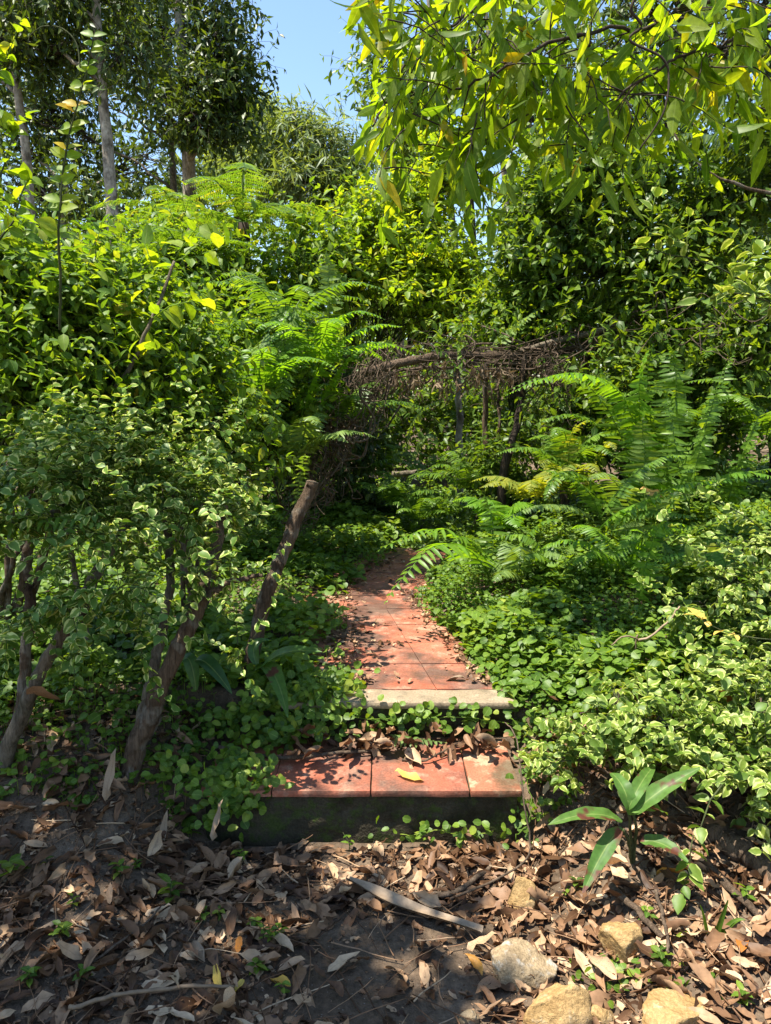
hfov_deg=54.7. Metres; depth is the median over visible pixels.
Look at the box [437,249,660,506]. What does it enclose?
bushy shrub
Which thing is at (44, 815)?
fallen leaf
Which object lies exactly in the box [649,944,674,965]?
seedling
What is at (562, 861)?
fallen leaf
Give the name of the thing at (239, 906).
fallen leaf
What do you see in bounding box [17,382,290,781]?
variegated shrub
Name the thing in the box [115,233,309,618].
leafy shrub
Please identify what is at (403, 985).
fallen leaf
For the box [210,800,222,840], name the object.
fallen leaf
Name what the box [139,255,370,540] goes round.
bushy shrub
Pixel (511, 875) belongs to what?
fallen leaf
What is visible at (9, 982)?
fallen leaf
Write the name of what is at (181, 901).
fallen leaf
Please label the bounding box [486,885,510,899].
fallen leaf
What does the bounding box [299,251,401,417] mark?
fern
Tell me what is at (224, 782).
creeper
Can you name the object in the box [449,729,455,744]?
fallen leaf
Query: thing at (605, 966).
fallen leaf
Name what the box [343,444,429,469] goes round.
fern
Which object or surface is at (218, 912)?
seedling
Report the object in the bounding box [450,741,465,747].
fallen leaf
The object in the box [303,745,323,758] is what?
fallen leaf
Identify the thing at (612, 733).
variegated shrub
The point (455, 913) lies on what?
fallen leaf
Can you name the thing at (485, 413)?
dead tree
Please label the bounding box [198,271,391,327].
fern
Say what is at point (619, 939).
stone
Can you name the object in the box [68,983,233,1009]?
dead stick
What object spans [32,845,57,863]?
fallen leaf
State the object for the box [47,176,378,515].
bushy shrub
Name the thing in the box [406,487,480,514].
fern
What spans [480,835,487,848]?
fallen leaf
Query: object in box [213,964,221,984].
fallen leaf
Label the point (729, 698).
fallen leaf
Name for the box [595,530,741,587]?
fern
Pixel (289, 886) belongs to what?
fallen leaf
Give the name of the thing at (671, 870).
fallen leaf
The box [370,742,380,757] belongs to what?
fallen leaf
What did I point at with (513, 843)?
fallen leaf
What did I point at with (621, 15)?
tall tree
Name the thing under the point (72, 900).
seedling
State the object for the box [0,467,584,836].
ground cover
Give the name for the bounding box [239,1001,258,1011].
fallen leaf
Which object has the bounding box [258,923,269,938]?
seedling
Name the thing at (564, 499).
dead tree
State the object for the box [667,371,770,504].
fern
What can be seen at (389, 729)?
fallen leaf
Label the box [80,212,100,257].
fern
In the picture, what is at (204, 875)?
fallen leaf
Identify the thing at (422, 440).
fern
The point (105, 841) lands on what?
fallen leaf
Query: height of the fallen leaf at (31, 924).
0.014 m
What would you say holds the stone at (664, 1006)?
on the ground at (328, 998)
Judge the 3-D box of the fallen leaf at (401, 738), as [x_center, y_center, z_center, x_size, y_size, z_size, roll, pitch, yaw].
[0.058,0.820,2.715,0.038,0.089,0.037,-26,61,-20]
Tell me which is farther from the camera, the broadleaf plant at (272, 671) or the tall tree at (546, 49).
the tall tree at (546, 49)
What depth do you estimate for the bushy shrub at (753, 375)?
5.29 m
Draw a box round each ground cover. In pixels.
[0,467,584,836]
[414,455,770,817]
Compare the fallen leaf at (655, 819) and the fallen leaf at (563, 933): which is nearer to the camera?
the fallen leaf at (563, 933)
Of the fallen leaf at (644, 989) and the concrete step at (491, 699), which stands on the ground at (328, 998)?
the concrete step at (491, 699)
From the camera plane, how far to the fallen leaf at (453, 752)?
2.75 m
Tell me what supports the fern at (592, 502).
on the ground cover at (518, 622)
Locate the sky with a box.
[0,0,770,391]
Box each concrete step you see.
[201,738,521,846]
[281,689,516,737]
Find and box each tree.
[0,0,83,224]
[0,0,204,245]
[0,0,206,206]
[0,85,231,256]
[102,0,287,249]
[159,88,313,244]
[195,79,390,233]
[294,127,540,397]
[319,0,556,435]
[330,0,770,259]
[407,55,548,438]
[444,64,770,491]
[449,341,464,506]
[451,0,657,407]
[470,345,503,526]
[489,365,514,500]
[493,352,532,531]
[541,349,569,517]
[558,0,770,401]
[646,96,770,478]
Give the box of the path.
[299,548,502,689]
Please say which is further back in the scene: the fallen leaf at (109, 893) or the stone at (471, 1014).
the fallen leaf at (109, 893)
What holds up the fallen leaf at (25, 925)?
on the ground at (328, 998)
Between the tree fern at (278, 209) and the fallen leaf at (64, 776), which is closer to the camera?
the fallen leaf at (64, 776)
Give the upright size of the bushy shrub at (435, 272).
4.113 m
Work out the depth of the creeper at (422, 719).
2.88 m
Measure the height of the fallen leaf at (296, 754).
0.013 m
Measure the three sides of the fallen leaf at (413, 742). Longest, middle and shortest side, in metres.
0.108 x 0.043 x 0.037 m
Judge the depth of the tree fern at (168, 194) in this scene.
7.40 m
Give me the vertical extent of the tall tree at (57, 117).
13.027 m
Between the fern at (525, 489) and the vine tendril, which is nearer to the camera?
the vine tendril
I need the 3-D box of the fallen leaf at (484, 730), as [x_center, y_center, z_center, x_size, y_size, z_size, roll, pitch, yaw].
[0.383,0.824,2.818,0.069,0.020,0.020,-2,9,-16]
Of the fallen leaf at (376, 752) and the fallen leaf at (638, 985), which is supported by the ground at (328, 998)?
the fallen leaf at (638, 985)
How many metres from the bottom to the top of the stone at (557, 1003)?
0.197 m
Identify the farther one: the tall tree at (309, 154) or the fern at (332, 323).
the tall tree at (309, 154)
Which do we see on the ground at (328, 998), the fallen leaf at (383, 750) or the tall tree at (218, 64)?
the tall tree at (218, 64)
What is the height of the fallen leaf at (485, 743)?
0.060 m
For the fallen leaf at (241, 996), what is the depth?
1.86 m
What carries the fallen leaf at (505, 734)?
on the creeper at (422, 719)
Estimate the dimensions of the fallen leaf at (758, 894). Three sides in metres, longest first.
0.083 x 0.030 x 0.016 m
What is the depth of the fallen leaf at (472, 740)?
2.79 m
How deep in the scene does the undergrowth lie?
10.61 m
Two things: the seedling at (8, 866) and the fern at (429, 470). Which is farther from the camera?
the fern at (429, 470)
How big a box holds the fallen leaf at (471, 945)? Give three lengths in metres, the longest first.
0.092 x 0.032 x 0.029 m
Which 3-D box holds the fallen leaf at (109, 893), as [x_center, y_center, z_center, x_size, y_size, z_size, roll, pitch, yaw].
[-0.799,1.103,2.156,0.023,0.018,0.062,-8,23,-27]
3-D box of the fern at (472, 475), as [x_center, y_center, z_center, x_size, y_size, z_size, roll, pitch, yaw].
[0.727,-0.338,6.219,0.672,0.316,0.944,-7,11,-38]
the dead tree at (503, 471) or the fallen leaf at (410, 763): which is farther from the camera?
the dead tree at (503, 471)
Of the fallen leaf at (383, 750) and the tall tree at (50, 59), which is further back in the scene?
the tall tree at (50, 59)
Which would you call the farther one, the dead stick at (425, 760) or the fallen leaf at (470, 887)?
the dead stick at (425, 760)
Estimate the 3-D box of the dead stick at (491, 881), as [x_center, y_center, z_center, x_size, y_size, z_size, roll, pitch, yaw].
[0.385,0.961,2.400,0.177,0.370,0.503,4,9,27]
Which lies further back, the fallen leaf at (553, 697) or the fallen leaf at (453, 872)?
the fallen leaf at (553, 697)
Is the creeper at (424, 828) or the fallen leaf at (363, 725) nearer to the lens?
the creeper at (424, 828)
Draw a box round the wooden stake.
[242,480,318,670]
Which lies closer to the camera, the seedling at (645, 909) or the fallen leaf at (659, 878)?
the seedling at (645, 909)
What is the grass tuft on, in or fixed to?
on the ground at (328, 998)
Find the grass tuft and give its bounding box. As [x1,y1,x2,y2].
[676,900,744,936]
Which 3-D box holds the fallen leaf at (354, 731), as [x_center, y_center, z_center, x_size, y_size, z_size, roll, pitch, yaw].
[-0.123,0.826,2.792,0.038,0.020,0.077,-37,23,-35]
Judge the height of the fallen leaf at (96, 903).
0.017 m
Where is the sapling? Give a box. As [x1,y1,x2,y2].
[63,219,229,645]
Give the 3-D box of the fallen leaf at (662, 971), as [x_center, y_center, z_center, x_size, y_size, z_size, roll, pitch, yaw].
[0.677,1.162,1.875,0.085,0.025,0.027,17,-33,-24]
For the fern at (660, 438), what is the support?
on the ground cover at (518, 622)
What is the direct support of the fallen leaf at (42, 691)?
hanging from the variegated shrub at (67, 486)
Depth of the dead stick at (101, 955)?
1.97 m
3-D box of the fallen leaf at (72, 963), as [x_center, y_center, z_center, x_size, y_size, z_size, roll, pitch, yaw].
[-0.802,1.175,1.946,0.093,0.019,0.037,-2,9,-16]
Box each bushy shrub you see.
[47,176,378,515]
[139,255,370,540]
[243,336,415,517]
[275,91,509,487]
[314,311,583,488]
[436,380,582,530]
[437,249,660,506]
[502,241,770,514]
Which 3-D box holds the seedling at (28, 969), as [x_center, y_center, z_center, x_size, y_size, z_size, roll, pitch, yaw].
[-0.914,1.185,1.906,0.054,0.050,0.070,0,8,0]
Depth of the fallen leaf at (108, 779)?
2.42 m
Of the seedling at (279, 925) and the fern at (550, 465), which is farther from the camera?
the fern at (550, 465)
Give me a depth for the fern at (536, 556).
4.03 m
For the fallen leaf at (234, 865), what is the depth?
2.36 m
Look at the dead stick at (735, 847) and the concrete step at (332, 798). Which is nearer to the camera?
the dead stick at (735, 847)
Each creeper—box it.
[129,738,294,841]
[203,661,380,754]
[309,694,535,737]
[368,815,507,847]
[500,773,565,849]
[569,953,644,1008]
[630,958,722,999]
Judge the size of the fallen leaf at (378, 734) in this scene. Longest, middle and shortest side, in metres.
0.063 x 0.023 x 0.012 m
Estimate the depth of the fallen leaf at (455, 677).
3.13 m
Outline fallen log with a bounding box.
[392,469,441,477]
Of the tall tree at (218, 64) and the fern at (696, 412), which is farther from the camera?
the tall tree at (218, 64)
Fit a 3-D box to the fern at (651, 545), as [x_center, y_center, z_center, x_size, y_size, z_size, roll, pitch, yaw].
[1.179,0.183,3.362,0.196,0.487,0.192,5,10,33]
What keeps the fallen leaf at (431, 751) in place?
on the concrete step at (332, 798)
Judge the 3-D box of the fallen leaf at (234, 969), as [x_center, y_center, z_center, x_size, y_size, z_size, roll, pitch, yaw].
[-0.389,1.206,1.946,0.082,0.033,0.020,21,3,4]
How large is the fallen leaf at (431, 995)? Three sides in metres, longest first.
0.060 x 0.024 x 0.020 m
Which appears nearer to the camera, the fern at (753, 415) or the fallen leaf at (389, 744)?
the fallen leaf at (389, 744)
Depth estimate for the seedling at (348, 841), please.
2.51 m
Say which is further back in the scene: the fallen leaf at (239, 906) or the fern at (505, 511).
the fern at (505, 511)
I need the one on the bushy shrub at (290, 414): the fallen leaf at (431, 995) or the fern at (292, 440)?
the fern at (292, 440)
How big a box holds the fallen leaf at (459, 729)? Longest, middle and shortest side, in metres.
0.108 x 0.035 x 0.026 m
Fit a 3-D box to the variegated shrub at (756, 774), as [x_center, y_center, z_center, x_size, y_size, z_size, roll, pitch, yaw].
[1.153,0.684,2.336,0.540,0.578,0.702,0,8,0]
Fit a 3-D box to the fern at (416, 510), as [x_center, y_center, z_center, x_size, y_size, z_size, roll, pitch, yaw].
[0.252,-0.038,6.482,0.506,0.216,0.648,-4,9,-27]
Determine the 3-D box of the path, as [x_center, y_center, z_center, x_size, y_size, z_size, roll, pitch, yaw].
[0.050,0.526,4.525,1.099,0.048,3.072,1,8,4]
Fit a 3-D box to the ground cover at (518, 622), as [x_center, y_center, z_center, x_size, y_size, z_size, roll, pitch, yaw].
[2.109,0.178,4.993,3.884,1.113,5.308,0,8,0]
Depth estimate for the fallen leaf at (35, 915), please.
2.08 m
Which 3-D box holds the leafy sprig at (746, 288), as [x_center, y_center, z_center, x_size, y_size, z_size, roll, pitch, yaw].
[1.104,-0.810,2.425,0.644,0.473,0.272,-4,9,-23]
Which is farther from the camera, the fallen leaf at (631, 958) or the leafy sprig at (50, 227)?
the leafy sprig at (50, 227)
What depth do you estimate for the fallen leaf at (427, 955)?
2.02 m
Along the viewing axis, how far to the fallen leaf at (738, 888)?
2.13 m
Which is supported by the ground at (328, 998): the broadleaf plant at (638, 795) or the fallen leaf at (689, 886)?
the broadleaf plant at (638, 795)
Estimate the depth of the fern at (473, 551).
4.04 m
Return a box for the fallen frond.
[390,734,446,747]
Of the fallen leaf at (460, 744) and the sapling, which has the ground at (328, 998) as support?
the sapling
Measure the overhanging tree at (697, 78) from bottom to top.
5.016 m
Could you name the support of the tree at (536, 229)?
on the ground at (328, 998)
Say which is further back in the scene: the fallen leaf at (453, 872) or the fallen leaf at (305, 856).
the fallen leaf at (305, 856)
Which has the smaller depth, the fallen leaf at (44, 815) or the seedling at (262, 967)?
the seedling at (262, 967)
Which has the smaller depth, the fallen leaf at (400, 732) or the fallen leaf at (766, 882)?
the fallen leaf at (766, 882)
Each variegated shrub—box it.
[0,356,193,771]
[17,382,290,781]
[513,655,770,800]
[633,512,770,711]
[665,641,770,860]
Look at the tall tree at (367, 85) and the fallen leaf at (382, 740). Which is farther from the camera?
the tall tree at (367, 85)
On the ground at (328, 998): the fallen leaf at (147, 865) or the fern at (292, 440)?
the fallen leaf at (147, 865)
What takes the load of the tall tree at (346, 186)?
on the ground at (328, 998)
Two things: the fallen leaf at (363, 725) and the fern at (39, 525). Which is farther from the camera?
the fallen leaf at (363, 725)
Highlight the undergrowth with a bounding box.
[0,354,769,498]
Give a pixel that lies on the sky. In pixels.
(309, 28)
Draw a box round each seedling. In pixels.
[0,853,29,876]
[15,965,41,987]
[48,920,73,938]
[67,893,80,911]
[72,964,95,982]
[109,858,130,879]
[131,858,140,868]
[157,873,184,904]
[195,906,209,922]
[212,905,225,920]
[230,849,248,859]
[246,916,262,926]
[246,957,269,974]
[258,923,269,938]
[263,926,279,941]
[271,923,288,935]
[274,980,290,996]
[341,833,354,851]
[567,876,582,890]
[638,905,658,919]
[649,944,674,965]
[731,980,754,1005]
[732,883,756,901]
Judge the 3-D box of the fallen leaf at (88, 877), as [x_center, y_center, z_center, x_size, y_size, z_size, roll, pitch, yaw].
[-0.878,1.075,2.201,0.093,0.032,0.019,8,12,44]
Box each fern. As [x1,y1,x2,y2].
[0,470,105,539]
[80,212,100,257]
[87,185,254,239]
[101,226,291,497]
[104,162,345,504]
[167,293,303,342]
[195,327,337,391]
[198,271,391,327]
[227,310,416,369]
[233,299,304,433]
[242,412,375,454]
[261,451,309,519]
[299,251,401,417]
[305,382,427,419]
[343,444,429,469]
[346,471,447,504]
[373,449,462,480]
[378,489,560,603]
[385,495,452,519]
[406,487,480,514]
[408,451,521,489]
[452,496,537,530]
[464,540,577,582]
[471,464,599,500]
[488,266,632,362]
[489,534,623,576]
[495,427,618,470]
[504,454,764,528]
[505,344,696,504]
[507,332,735,526]
[532,420,616,499]
[533,403,697,444]
[538,379,636,417]
[542,522,702,575]
[587,417,715,534]
[593,373,770,428]
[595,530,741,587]
[623,501,674,604]
[650,540,761,598]
[659,385,770,509]
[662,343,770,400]
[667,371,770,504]
[684,378,770,439]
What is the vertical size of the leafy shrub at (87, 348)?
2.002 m
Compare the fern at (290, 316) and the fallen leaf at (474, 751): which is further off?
the fern at (290, 316)
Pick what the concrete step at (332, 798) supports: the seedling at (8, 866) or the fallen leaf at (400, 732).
the fallen leaf at (400, 732)
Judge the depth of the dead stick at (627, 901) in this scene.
2.08 m
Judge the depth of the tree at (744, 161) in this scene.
5.47 m
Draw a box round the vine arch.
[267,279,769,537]
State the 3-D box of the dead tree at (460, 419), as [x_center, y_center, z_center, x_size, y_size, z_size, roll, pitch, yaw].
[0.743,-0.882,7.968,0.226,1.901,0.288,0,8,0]
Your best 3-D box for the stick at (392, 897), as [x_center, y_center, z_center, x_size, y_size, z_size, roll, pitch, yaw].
[0.071,1.153,2.181,0.452,0.022,0.042,5,10,31]
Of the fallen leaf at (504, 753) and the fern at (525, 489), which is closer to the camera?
the fallen leaf at (504, 753)
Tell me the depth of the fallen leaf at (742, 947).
1.93 m
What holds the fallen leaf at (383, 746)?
on the concrete step at (332, 798)
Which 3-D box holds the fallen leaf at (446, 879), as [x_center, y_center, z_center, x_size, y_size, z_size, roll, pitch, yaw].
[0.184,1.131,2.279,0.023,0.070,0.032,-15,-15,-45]
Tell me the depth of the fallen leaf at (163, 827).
2.44 m
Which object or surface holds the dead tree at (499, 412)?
on the ground at (328, 998)
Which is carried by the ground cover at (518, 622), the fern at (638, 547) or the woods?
the fern at (638, 547)
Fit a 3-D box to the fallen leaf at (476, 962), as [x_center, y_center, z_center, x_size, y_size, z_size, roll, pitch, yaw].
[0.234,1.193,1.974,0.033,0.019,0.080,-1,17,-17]
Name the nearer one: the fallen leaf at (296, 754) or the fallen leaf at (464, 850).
the fallen leaf at (464, 850)
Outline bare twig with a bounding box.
[611,606,679,649]
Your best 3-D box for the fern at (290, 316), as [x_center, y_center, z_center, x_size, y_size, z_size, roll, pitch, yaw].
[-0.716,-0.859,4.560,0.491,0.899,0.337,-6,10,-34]
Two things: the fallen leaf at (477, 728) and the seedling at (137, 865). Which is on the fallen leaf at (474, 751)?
the fallen leaf at (477, 728)
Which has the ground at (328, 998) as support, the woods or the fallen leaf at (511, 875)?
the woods
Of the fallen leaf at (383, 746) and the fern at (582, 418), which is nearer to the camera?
the fallen leaf at (383, 746)
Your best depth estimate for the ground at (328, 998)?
2.20 m
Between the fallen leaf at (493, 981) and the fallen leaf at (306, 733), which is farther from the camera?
the fallen leaf at (306, 733)
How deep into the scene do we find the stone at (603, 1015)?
1.79 m
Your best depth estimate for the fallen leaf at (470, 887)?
2.29 m
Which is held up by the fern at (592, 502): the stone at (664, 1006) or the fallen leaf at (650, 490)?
the fallen leaf at (650, 490)
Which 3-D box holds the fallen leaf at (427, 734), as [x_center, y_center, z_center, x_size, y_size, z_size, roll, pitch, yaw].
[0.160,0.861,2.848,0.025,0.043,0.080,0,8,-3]
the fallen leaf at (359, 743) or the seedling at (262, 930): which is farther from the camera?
the fallen leaf at (359, 743)
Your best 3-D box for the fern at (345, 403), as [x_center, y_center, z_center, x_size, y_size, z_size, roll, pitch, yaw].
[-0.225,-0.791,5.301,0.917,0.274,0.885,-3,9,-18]
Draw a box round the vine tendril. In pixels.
[28,25,80,67]
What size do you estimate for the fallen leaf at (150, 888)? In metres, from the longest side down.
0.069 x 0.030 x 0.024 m
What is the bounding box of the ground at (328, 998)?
[0,386,770,1023]
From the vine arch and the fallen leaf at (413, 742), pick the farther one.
the vine arch
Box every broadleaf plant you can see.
[180,652,231,693]
[247,638,321,717]
[548,764,699,892]
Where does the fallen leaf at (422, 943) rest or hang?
on the ground at (328, 998)
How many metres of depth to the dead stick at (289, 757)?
2.74 m
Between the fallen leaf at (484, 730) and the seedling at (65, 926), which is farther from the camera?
the fallen leaf at (484, 730)
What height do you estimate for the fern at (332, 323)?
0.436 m
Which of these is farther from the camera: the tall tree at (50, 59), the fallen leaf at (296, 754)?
the tall tree at (50, 59)
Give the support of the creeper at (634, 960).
on the ground at (328, 998)
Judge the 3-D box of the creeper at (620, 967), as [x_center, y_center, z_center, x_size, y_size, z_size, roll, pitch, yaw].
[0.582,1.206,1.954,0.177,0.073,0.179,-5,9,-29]
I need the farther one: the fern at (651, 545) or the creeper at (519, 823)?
the fern at (651, 545)
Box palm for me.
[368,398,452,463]
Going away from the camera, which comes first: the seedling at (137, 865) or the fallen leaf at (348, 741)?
the seedling at (137, 865)
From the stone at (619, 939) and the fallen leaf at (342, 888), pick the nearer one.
the stone at (619, 939)
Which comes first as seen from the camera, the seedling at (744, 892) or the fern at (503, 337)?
the seedling at (744, 892)
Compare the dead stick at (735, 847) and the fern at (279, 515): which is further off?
the fern at (279, 515)
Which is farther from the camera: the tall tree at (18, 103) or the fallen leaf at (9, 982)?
the tall tree at (18, 103)
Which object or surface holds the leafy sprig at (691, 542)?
on the ground cover at (518, 622)
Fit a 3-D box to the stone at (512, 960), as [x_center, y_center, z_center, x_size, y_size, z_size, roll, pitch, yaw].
[0.366,1.223,1.980,0.165,0.148,0.163,-7,11,-41]
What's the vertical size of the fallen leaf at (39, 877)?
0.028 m
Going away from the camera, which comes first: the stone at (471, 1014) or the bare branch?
the stone at (471, 1014)
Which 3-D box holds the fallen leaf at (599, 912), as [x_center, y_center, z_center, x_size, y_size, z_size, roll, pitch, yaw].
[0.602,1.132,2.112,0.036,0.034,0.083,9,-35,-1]
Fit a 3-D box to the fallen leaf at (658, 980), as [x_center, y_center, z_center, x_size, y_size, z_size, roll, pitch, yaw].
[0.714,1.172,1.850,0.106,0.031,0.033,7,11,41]
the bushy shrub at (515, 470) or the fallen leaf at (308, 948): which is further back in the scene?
the bushy shrub at (515, 470)
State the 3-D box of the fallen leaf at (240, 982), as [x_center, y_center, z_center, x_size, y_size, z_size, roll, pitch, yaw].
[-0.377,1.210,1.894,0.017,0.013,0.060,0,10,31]
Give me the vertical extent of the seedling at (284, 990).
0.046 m
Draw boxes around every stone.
[458,1009,478,1023]
[490,938,557,993]
[508,876,538,913]
[522,982,592,1023]
[591,1004,614,1023]
[598,921,642,963]
[642,988,706,1023]
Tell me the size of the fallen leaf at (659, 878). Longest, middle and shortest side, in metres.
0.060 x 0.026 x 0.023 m
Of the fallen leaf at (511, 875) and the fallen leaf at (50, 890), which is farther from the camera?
the fallen leaf at (511, 875)
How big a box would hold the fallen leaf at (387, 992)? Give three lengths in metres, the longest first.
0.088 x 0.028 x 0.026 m
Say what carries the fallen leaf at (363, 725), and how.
on the creeper at (422, 719)
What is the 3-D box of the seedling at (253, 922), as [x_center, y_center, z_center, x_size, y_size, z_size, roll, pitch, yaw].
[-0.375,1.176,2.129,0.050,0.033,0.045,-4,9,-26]
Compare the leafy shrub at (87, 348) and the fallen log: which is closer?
the leafy shrub at (87, 348)
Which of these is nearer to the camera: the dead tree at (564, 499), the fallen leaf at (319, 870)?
the fallen leaf at (319, 870)
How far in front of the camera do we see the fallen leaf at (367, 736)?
2.76 m
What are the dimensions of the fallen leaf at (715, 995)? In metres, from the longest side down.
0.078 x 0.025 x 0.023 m
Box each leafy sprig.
[0,16,43,279]
[35,29,105,329]
[629,472,770,596]
[631,187,770,322]
[672,784,722,914]
[684,608,770,640]
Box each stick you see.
[58,904,164,980]
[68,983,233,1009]
[217,745,370,759]
[346,876,482,933]
[402,743,457,761]
[430,864,492,897]
[450,722,530,899]
[608,882,664,937]
[653,889,669,953]
[688,845,762,915]
[705,823,770,893]
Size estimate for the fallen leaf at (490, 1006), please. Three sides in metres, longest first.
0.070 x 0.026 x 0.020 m
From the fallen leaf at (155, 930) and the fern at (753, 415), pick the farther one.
the fern at (753, 415)
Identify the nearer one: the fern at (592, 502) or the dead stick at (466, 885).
the dead stick at (466, 885)
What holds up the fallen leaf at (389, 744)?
on the fallen leaf at (383, 746)
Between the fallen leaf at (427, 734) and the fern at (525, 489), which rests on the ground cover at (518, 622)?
the fern at (525, 489)
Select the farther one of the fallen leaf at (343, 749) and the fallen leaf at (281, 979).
the fallen leaf at (343, 749)
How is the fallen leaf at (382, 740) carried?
on the concrete step at (332, 798)
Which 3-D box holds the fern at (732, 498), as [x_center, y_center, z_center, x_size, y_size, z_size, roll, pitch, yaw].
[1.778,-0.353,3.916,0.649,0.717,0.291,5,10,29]
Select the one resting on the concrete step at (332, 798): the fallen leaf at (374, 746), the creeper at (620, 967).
the fallen leaf at (374, 746)
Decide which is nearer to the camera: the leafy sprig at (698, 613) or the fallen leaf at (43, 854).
the fallen leaf at (43, 854)
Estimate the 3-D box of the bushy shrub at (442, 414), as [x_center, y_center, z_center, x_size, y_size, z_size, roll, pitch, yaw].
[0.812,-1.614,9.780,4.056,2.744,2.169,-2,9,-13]
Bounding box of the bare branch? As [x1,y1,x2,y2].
[674,133,770,194]
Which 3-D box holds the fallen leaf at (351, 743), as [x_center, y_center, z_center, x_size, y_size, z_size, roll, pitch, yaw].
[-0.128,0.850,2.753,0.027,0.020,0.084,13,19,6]
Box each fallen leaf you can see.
[0,974,38,987]
[11,912,39,921]
[12,854,37,877]
[22,921,28,929]
[24,928,44,949]
[25,870,49,891]
[26,686,60,700]
[28,918,37,929]
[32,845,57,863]
[32,887,48,895]
[36,811,49,823]
[41,885,54,897]
[42,780,54,797]
[54,772,70,777]
[55,800,85,809]
[63,955,86,970]
[82,866,94,886]
[94,897,98,909]
[94,905,116,912]
[95,781,110,787]
[97,838,111,844]
[102,749,115,800]
[105,882,112,903]
[131,943,141,972]
[140,862,157,867]
[142,878,155,897]
[144,876,172,890]
[147,830,162,855]
[150,924,166,937]
[160,811,167,840]
[162,840,177,851]
[176,898,187,911]
[184,940,204,961]
[194,843,215,866]
[195,899,206,919]
[198,871,207,882]
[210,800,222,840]
[212,986,235,1014]
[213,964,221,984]
[215,853,229,864]
[225,846,237,858]
[226,964,245,979]
[227,857,242,879]
[234,979,244,991]
[235,900,242,918]
[235,936,241,952]
[236,986,248,1016]
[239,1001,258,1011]
[247,888,274,895]
[270,975,290,986]
[283,884,297,895]
[286,749,296,754]
[290,734,306,753]
[291,1014,303,1023]
[293,749,300,759]
[295,851,310,860]
[297,728,313,737]
[301,724,314,734]
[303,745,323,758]
[305,944,313,956]
[308,868,329,876]
[314,1020,333,1023]
[323,737,337,747]
[335,747,354,755]
[339,737,352,746]
[339,885,351,892]
[343,908,358,926]
[345,728,362,734]
[348,735,354,749]
[356,741,364,748]
[357,731,381,741]
[362,719,365,731]
[362,732,372,739]
[365,740,373,750]
[367,745,379,749]
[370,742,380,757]
[374,741,393,745]
[375,728,381,740]
[375,737,391,743]
[375,987,404,998]
[378,744,396,749]
[379,746,396,752]
[386,726,395,733]
[394,979,410,992]
[395,768,421,779]
[396,731,413,746]
[397,731,405,740]
[402,737,421,751]
[405,747,420,763]
[405,750,413,768]
[414,938,426,948]
[415,944,436,963]
[423,729,430,744]
[426,745,434,755]
[428,989,434,1000]
[429,722,449,733]
[432,722,438,729]
[438,871,453,889]
[440,911,457,915]
[444,726,463,743]
[447,675,464,680]
[447,747,451,763]
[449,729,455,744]
[449,742,456,760]
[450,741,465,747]
[450,868,460,885]
[452,743,474,750]
[460,848,470,853]
[461,738,480,746]
[463,734,472,748]
[463,885,475,897]
[463,953,482,974]
[467,931,496,950]
[469,733,477,755]
[472,722,480,748]
[475,975,500,993]
[476,733,497,746]
[479,999,501,1016]
[480,729,492,732]
[480,739,491,746]
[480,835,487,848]
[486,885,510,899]
[497,752,517,767]
[499,739,510,749]
[500,839,519,849]
[503,729,514,737]
[507,863,514,881]
[511,908,528,921]
[541,689,558,700]
[554,930,578,942]
[558,845,571,865]
[580,841,592,849]
[584,924,598,940]
[587,953,616,978]
[591,906,604,915]
[607,854,627,864]
[628,950,640,961]
[631,969,646,988]
[635,984,662,992]
[640,486,664,497]
[641,968,667,978]
[644,817,653,827]
[645,811,665,830]
[650,975,691,996]
[653,873,663,886]
[656,867,687,875]
[679,871,701,890]
[680,937,691,942]
[694,992,700,1006]
[704,986,721,1005]
[714,942,728,954]
[719,690,732,702]
[732,881,743,891]
[735,933,748,951]
[754,887,769,896]
[763,870,770,888]
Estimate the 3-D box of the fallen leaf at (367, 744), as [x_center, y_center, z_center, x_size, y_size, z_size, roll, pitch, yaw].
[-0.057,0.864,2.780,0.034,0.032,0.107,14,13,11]
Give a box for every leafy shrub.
[0,179,214,628]
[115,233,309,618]
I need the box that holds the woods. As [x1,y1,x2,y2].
[0,92,769,412]
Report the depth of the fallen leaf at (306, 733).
2.78 m
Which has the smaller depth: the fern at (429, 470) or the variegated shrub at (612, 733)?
the variegated shrub at (612, 733)
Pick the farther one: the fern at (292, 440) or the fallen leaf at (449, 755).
the fern at (292, 440)
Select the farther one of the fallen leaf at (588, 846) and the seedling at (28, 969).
the fallen leaf at (588, 846)

